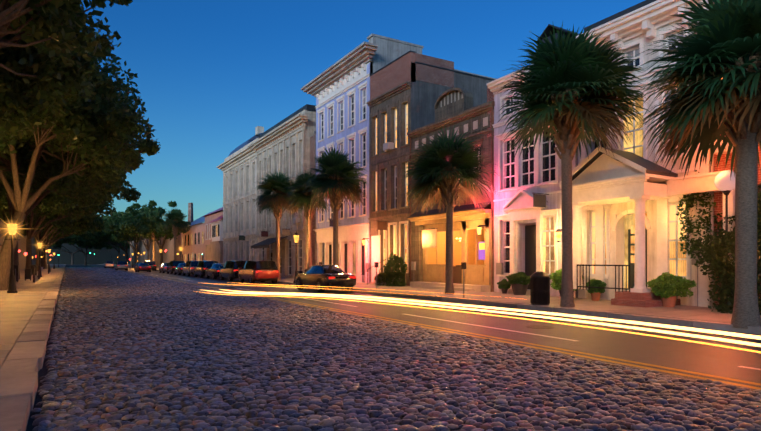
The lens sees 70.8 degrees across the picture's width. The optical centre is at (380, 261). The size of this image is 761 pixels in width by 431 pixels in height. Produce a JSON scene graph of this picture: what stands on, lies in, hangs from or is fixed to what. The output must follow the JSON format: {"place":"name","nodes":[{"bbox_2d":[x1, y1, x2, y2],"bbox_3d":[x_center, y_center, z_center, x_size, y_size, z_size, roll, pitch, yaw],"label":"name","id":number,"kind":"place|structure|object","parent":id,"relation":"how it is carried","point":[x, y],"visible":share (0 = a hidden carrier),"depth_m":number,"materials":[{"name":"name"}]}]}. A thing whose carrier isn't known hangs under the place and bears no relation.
{"place":"outdoors","nodes":[
{"label":"outdoors","id":0,"kind":"place"},
{"bbox_2d":[0,273,58,365],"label":"flagstone pavement","id":1,"kind":"structure","parent":0,"point":[18,309],"depth_m":17.53,"materials":[{"name":"beige stone"}]},
{"bbox_2d":[4,217,19,292],"bbox_3d":[-16.815,-0.276,24.433,0.489,3.470,0.396,0,0,8],"label":"street lamp","id":2,"kind":"object","parent":1,"relation":"on","point":[12,287],"visible":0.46,"depth_m":24.38,"materials":[{"name":"black metal"}]},
{"bbox_2d":[1,219,24,236],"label":"street lamp glow","id":3,"kind":"object","parent":2,"relation":"attached to","point":[11,228],"visible":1,"depth_m":24.20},
{"bbox_2d":[9,264,48,283],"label":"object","id":4,"kind":"object","parent":1,"relation":"on","point":[29,273],"visible":0.54,"depth_m":40.56,"materials":[{"name":"black metal"}]},
{"bbox_2d":[36,240,43,276],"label":"street lamp","id":5,"kind":"object","parent":1,"relation":"on","point":[39,248],"visible":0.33,"depth_m":49.40,"materials":[{"name":"black metal"}]},
{"bbox_2d":[4,212,104,270],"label":"oak tree","id":6,"kind":"object","parent":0,"point":[86,223],"depth_m":79.63,"materials":[{"name":"green plant"}]},
{"bbox_2d":[0,192,115,268],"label":"oak tree","id":7,"kind":"object","parent":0,"point":[68,207],"depth_m":59.94,"materials":[{"name":"green plant"}]},
{"bbox_2d":[21,228,96,268],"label":"oak tree","id":8,"kind":"object","parent":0,"point":[78,232],"depth_m":106.35,"materials":[{"name":"green plant"}]},
{"bbox_2d":[0,0,132,123],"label":"oak tree","id":9,"kind":"object","parent":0,"point":[50,18],"depth_m":17.07,"materials":[{"name":"green plant"}]},
{"bbox_2d":[0,168,140,278],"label":"oak tree","id":10,"kind":"object","parent":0,"point":[82,198],"depth_m":45.06,"materials":[{"name":"green plant"}]},
{"bbox_2d":[47,243,129,264],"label":"building","id":11,"kind":"structure","parent":0,"point":[103,255],"depth_m":280.14,"materials":[{"name":"grey"}]},
{"bbox_2d":[50,243,129,264],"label":"trees","id":12,"kind":"object","parent":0,"point":[72,256],"depth_m":252.19,"materials":[{"name":"green plant"}]},
{"bbox_2d":[18,250,178,260],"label":"lights","id":13,"kind":"object","parent":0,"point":[25,253],"visible":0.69,"depth_m":93.02},
{"bbox_2d":[87,215,137,263],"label":"tree","id":14,"kind":"object","parent":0,"point":[101,236],"depth_m":155.69,"materials":[{"name":"green plant"}]},
{"bbox_2d":[103,211,143,263],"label":"tree","id":15,"kind":"object","parent":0,"point":[113,218],"depth_m":128.98,"materials":[{"name":"green plant"}]},
{"bbox_2d":[107,203,166,260],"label":"tree","id":16,"kind":"object","parent":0,"point":[121,227],"depth_m":109.77,"materials":[{"name":"green plant"}]},
{"bbox_2d":[151,231,161,260],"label":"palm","id":17,"kind":"object","parent":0,"point":[153,247],"depth_m":100.84,"materials":[{"name":"brown plant"}]},
{"bbox_2d":[126,200,190,265],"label":"tree","id":18,"kind":"object","parent":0,"point":[146,221],"depth_m":94.68,"materials":[{"name":"green plant"}]},
{"bbox_2d":[0,264,399,368],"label":"pavement","id":19,"kind":"structure","parent":0,"point":[55,270],"depth_m":86.08,"materials":[{"name":"beige concrete"}]},
{"bbox_2d":[47,248,51,271],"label":"street lamp","id":20,"kind":"object","parent":19,"relation":"on","point":[49,250],"visible":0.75,"depth_m":76.34,"materials":[{"name":"black metal"}]},
{"bbox_2d":[35,231,92,266],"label":"tree","id":21,"kind":"object","parent":19,"relation":"on","point":[73,239],"depth_m":142.31,"materials":[{"name":"green plant"}]},
{"bbox_2d":[81,211,129,260],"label":"trees","id":22,"kind":"object","parent":19,"relation":"on","point":[94,243],"depth_m":192.98,"materials":[{"name":"green plant"}]},
{"bbox_2d":[160,208,188,260],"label":"palm","id":23,"kind":"object","parent":19,"relation":"on","point":[172,215],"depth_m":80.73,"materials":[{"name":"green plant"}]},
{"bbox_2d":[253,172,298,279],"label":"palm","id":24,"kind":"object","parent":19,"relation":"on","point":[281,183],"depth_m":40.68,"materials":[{"name":"green plant"}]},
{"bbox_2d":[292,231,298,282],"bbox_3d":[-5.671,-0.301,36.071,0.489,3.520,0.396,0,0,8],"label":"street lamp","id":25,"kind":"object","parent":19,"relation":"on","point":[296,234],"visible":0.69,"depth_m":36.01,"materials":[{"name":"black metal"}]},
{"bbox_2d":[285,169,330,268],"bbox_3d":[-4.811,-2.390,36.417,3.746,7.798,3.561,0,0,-30],"label":"palm","id":26,"kind":"object","parent":19,"relation":"on","point":[296,201],"depth_m":36.04,"materials":[{"name":"green plant"}]},
{"bbox_2d":[301,145,369,265],"bbox_3d":[-2.765,-2.817,32.364,4.348,8.654,4.070,0,0,-30],"label":"palm","id":27,"kind":"object","parent":19,"relation":"on","point":[331,163],"depth_m":31.89,"materials":[{"name":"green plant"}]},
{"bbox_2d":[401,126,501,293],"bbox_3d":[3.071,-2.318,23.831,4.636,7.654,4.567,0,0,-30],"label":"palm","id":28,"kind":"object","parent":19,"relation":"on","point":[437,156],"depth_m":23.50,"materials":[{"name":"green plant"}]},
{"bbox_2d":[278,277,760,322],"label":"sidewalk","id":29,"kind":"structure","parent":19,"relation":"on","point":[692,312],"depth_m":17.96,"materials":[{"name":"beige concrete"}]},
{"bbox_2d":[374,272,391,285],"bbox_3d":[0.185,1.109,32.195,1.176,1.048,1.248,0,0,12],"label":"bush","id":30,"kind":"object","parent":29,"relation":"on","point":[381,277],"visible":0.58,"depth_m":31.88,"materials":[{"name":"green plant"}]},
{"bbox_2d":[383,252,407,286],"bbox_3d":[0.940,0.590,31.471,1.604,2.272,1.611,0,0,16],"label":"bush","id":31,"kind":"object","parent":29,"relation":"on","point":[397,274],"visible":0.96,"depth_m":31.05,"materials":[{"name":"green plant"}]},
{"bbox_2d":[192,101,732,305],"bbox_3d":[-6.378,-4.826,41.743,3.980,12.570,61.560,0,0,-30],"label":"street clutter","id":32,"kind":"object","parent":29,"relation":"on","point":[539,199],"visible":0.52,"depth_m":25.47,"materials":[{"name":"metal"}]},
{"bbox_2d":[497,279,510,288],"bbox_3d":[5.592,1.036,24.231,0.647,0.529,0.632,0,0,-30],"label":"potted shrub","id":33,"kind":"object","parent":29,"relation":"on","point":[503,284],"visible":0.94,"depth_m":24.10,"materials":[{"name":"green plant"}]},
{"bbox_2d":[501,288,507,293],"bbox_3d":[5.617,1.332,24.238,0.324,0.255,0.324,0,0,-30],"label":"plant pot","id":34,"kind":"object","parent":29,"relation":"on","point":[503,290],"visible":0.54,"depth_m":24.13,"materials":[{"name":"grey"}]},
{"bbox_2d":[510,284,528,294],"bbox_3d":[6.037,1.207,23.225,0.778,0.505,0.778,0,0,-30],"label":"plant pot","id":35,"kind":"object","parent":29,"relation":"on","point":[519,289],"visible":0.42,"depth_m":22.97,"materials":[{"name":"grey"}]},
{"bbox_2d":[506,272,529,284],"bbox_3d":[5.980,0.760,23.190,1.116,0.658,1.307,0,0,-30],"label":"potted shrub","id":36,"kind":"object","parent":35,"relation":"in","point":[522,278],"visible":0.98,"depth_m":22.93,"materials":[{"name":"green plant"}]},
{"bbox_2d":[530,271,549,304],"bbox_3d":[5.357,0.899,17.962,0.640,1.120,0.640,0,0,-30],"label":"trash can","id":37,"kind":"object","parent":29,"relation":"on","point":[539,287],"visible":1,"depth_m":17.73,"materials":[{"name":"black metal"}]},
{"bbox_2d":[591,291,600,300],"bbox_3d":[7.926,1.277,19.709,0.389,0.365,0.389,0,0,-30],"label":"plant pot","id":38,"kind":"object","parent":29,"relation":"on","point":[595,296],"visible":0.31,"depth_m":19.59,"materials":[{"name":"ceramic"}]},
{"bbox_2d":[587,279,606,293],"bbox_3d":[7.922,0.910,19.724,0.709,0.582,0.722,0,0,10],"label":"potted shrub","id":39,"kind":"object","parent":38,"relation":"in","point":[596,283],"visible":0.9,"depth_m":19.51,"materials":[{"name":"green plant"}]},
{"bbox_2d":[660,295,676,306],"bbox_3d":[9.194,1.247,17.053,0.518,0.425,0.518,0,0,-30],"label":"plant pot","id":40,"kind":"object","parent":29,"relation":"on","point":[669,302],"visible":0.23,"depth_m":16.89,"materials":[{"name":"ceramic"}]},
{"bbox_2d":[646,272,696,298],"bbox_3d":[9.260,0.762,17.096,1.333,0.850,1.565,0,0,-30],"label":"potted shrub","id":41,"kind":"object","parent":40,"relation":"in","point":[665,284],"visible":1,"depth_m":16.77,"materials":[{"name":"green plant"}]},
{"bbox_2d":[630,0,760,328],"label":"palm","id":42,"kind":"object","parent":29,"relation":"on","point":[695,115],"depth_m":12.04,"materials":[{"name":"green plant"}]},
{"bbox_2d":[714,170,734,303],"bbox_3d":[10.127,-0.601,15.659,0.620,4.120,0.620,0,0,-30],"label":"globe lamp","id":43,"kind":"object","parent":29,"relation":"on","point":[724,183],"visible":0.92,"depth_m":15.55,"materials":[{"name":"white glass"}]},
{"bbox_2d":[497,22,655,306],"bbox_3d":[6.040,-2.947,17.046,4.905,8.914,5.304,0,0,-30],"label":"palm","id":44,"kind":"object","parent":19,"relation":"on","point":[592,74],"depth_m":16.35,"materials":[{"name":"green plant"}]},
{"bbox_2d":[688,186,760,314],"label":"shrub","id":45,"kind":"object","parent":19,"relation":"on","point":[717,258],"visible":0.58,"depth_m":15.10,"materials":[{"name":"green plant"}]},
{"bbox_2d":[217,126,263,262],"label":"ornate building","id":46,"kind":"structure","parent":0,"point":[238,166],"depth_m":62.63,"materials":[{"name":"beige paint"}]},
{"bbox_2d":[248,104,316,277],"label":"cream building","id":47,"kind":"structure","parent":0,"point":[286,144],"depth_m":49.32,"materials":[{"name":"beige paint"}]},
{"bbox_2d":[80,0,644,222],"label":"sky","id":48,"kind":"structure","parent":0,"point":[210,72],"materials":[{"name":"blue"}]},
{"bbox_2d":[26,265,760,430],"bbox_3d":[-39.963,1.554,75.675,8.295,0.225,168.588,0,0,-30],"label":"cobbled road","id":49,"kind":"structure","parent":0,"point":[95,305],"depth_m":7.24,"materials":[{"name":"stone"}]},
{"bbox_2d":[51,239,124,264],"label":"tree","id":50,"kind":"object","parent":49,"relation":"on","point":[80,243],"depth_m":205.33,"materials":[{"name":"green plant"}]},
{"bbox_2d":[301,33,495,282],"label":"blue building","id":51,"kind":"structure","parent":0,"point":[339,89],"depth_m":38.48,"materials":[{"name":"blue paint"}]},
{"bbox_2d":[83,264,760,391],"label":"asphalt road","id":52,"kind":"structure","parent":0,"point":[728,365],"depth_m":11.92,"materials":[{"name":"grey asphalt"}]},
{"bbox_2d":[104,261,113,267],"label":"car","id":53,"kind":"object","parent":52,"relation":"on","point":[108,263],"visible":1,"depth_m":123.06,"materials":[{"name":"grey paint"}]},
{"bbox_2d":[114,261,127,270],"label":"silver car","id":54,"kind":"object","parent":52,"relation":"on","point":[121,265],"visible":1,"depth_m":91.88,"materials":[{"name":"grey paint"}]},
{"bbox_2d":[135,263,150,271],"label":"red car","id":55,"kind":"object","parent":52,"relation":"on","point":[143,267],"visible":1,"depth_m":79.14,"materials":[{"name":"red paint"}]},
{"bbox_2d":[144,261,156,270],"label":"dark car","id":56,"kind":"object","parent":52,"relation":"on","point":[152,264],"visible":0.42,"depth_m":89.70,"materials":[{"name":"grey paint"}]},
{"bbox_2d":[159,263,173,272],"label":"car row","id":57,"kind":"object","parent":52,"relation":"on","point":[163,268],"visible":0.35,"depth_m":72.75,"materials":[{"name":"grey paint"}]},
{"bbox_2d":[166,261,184,273],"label":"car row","id":58,"kind":"object","parent":52,"relation":"on","point":[170,268],"visible":0.4,"depth_m":67.42,"materials":[{"name":"black paint"}]},
{"bbox_2d":[173,263,193,274],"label":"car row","id":59,"kind":"object","parent":52,"relation":"on","point":[178,269],"visible":0.42,"depth_m":63.02,"materials":[{"name":"grey paint"}]},
{"bbox_2d":[182,260,204,275],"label":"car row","id":60,"kind":"object","parent":52,"relation":"on","point":[188,269],"visible":0.58,"depth_m":57.30,"materials":[{"name":"grey paint"}]},
{"bbox_2d":[193,260,217,277],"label":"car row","id":61,"kind":"object","parent":52,"relation":"on","point":[199,269],"visible":0.62,"depth_m":52.43,"materials":[{"name":"black paint"}]},
{"bbox_2d":[205,263,224,278],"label":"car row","id":62,"kind":"object","parent":52,"relation":"on","point":[213,270],"visible":0.52,"depth_m":48.24,"materials":[{"name":"blue paint"}]},
{"bbox_2d":[219,260,248,280],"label":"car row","id":63,"kind":"object","parent":52,"relation":"on","point":[229,270],"visible":0.67,"depth_m":42.68,"materials":[{"name":"grey paint"}]},
{"bbox_2d":[238,260,278,283],"bbox_3d":[-9.085,0.745,39.518,2.190,1.710,4.570,0,0,-30],"label":"red car","id":64,"kind":"object","parent":52,"relation":"on","point":[252,271],"visible":1,"depth_m":37.83,"materials":[{"name":"red paint"}]},
{"bbox_2d":[295,265,355,291],"bbox_3d":[-3.146,0.885,29.552,2.120,1.430,4.820,0,0,-30],"label":"black sedan car","id":65,"kind":"object","parent":52,"relation":"on","point":[328,276],"visible":1,"depth_m":28.14,"materials":[{"name":"black paint"}]},
{"bbox_2d":[0,264,760,430],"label":"kerb","id":66,"kind":"structure","parent":52,"relation":"on","point":[22,366],"depth_m":10.97,"materials":[{"name":"concrete"}]},
{"bbox_2d":[89,265,760,388],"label":"road markings","id":67,"kind":"object","parent":52,"relation":"on","point":[747,386],"visible":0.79,"depth_m":10.19,"materials":[{"name":"yellow paint"}]},
{"bbox_2d":[196,282,760,352],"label":"light trails","id":68,"kind":"object","parent":52,"relation":"on","point":[605,324],"visible":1,"depth_m":9.76,"materials":[{"name":"yellow"}]},
{"bbox_2d":[366,50,494,285],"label":"tan building","id":69,"kind":"structure","parent":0,"point":[408,88],"depth_m":33.33,"materials":[{"name":"brown brick"}]},
{"bbox_2d":[407,86,493,291],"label":"stone building","id":70,"kind":"structure","parent":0,"point":[462,115],"depth_m":28.15,"materials":[{"name":"brown stone"}]},
{"bbox_2d":[476,225,486,235],"bbox_3d":[4.881,-1.491,25.798,0.608,0.520,0.260,0,0,-30],"label":"wall lantern","id":71,"kind":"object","parent":70,"relation":"attached to","point":[479,227],"depth_m":25.66,"materials":[{"name":"glass"}]},
{"bbox_2d":[486,24,578,296],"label":"pink building","id":72,"kind":"structure","parent":0,"point":[526,242],"depth_m":24.10,"materials":[{"name":"pink paint"}]},
{"bbox_2d":[555,229,561,241],"bbox_3d":[7.309,-1.041,21.657,0.608,0.520,0.260,0,0,-30],"label":"wall lantern","id":73,"kind":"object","parent":72,"relation":"attached to","point":[558,232],"depth_m":21.52,"materials":[{"name":"glass"}]},
{"bbox_2d":[559,0,760,307],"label":"building","id":74,"kind":"structure","parent":0,"point":[627,225],"depth_m":18.41,"materials":[{"name":"white paint"}]},
{"bbox_2d":[676,170,716,255],"bbox_3d":[10.140,-1.485,17.176,0.556,2.960,1.351,0,0,-30],"label":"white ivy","id":75,"kind":"object","parent":74,"relation":"attached to","point":[689,202],"visible":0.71,"depth_m":17.12,"materials":[{"name":"plant"}]},
{"bbox_2d":[714,183,760,274],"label":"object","id":76,"kind":"object","parent":74,"relation":"attached to","point":[720,222],"visible":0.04,"depth_m":16.48,"materials":[{"name":"green plant"}]},
{"bbox_3d":[7.270,1.232,20.926,0.648,0.455,0.648,0,0,-30],"label":"pink planter pot","id":77,"kind":"object","parent":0,"visible":0},
{"bbox_2d":[549,269,582,290],"bbox_3d":[7.261,0.700,20.933,1.342,0.942,1.314,0,0,19],"label":"potted shrub","id":78,"kind":"object","parent":77,"relation":"in","point":[556,276],"visible":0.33,"depth_m":20.70,"materials":[{"name":"green plant"}]},
{"label":"ground","id":79,"kind":"structure","parent":0,"visible":0},
{"bbox_2d":[0,31,160,289],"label":"oak tree","id":80,"kind":"object","parent":79,"relation":"on","point":[106,120],"depth_m":26.34,"materials":[{"name":"green plant"}]},
{"bbox_2d":[0,203,222,269],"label":"building row","id":81,"kind":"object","parent":79,"relation":"on","point":[200,240],"visible":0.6,"depth_m":96.03,"materials":[{"name":"beige paint"}]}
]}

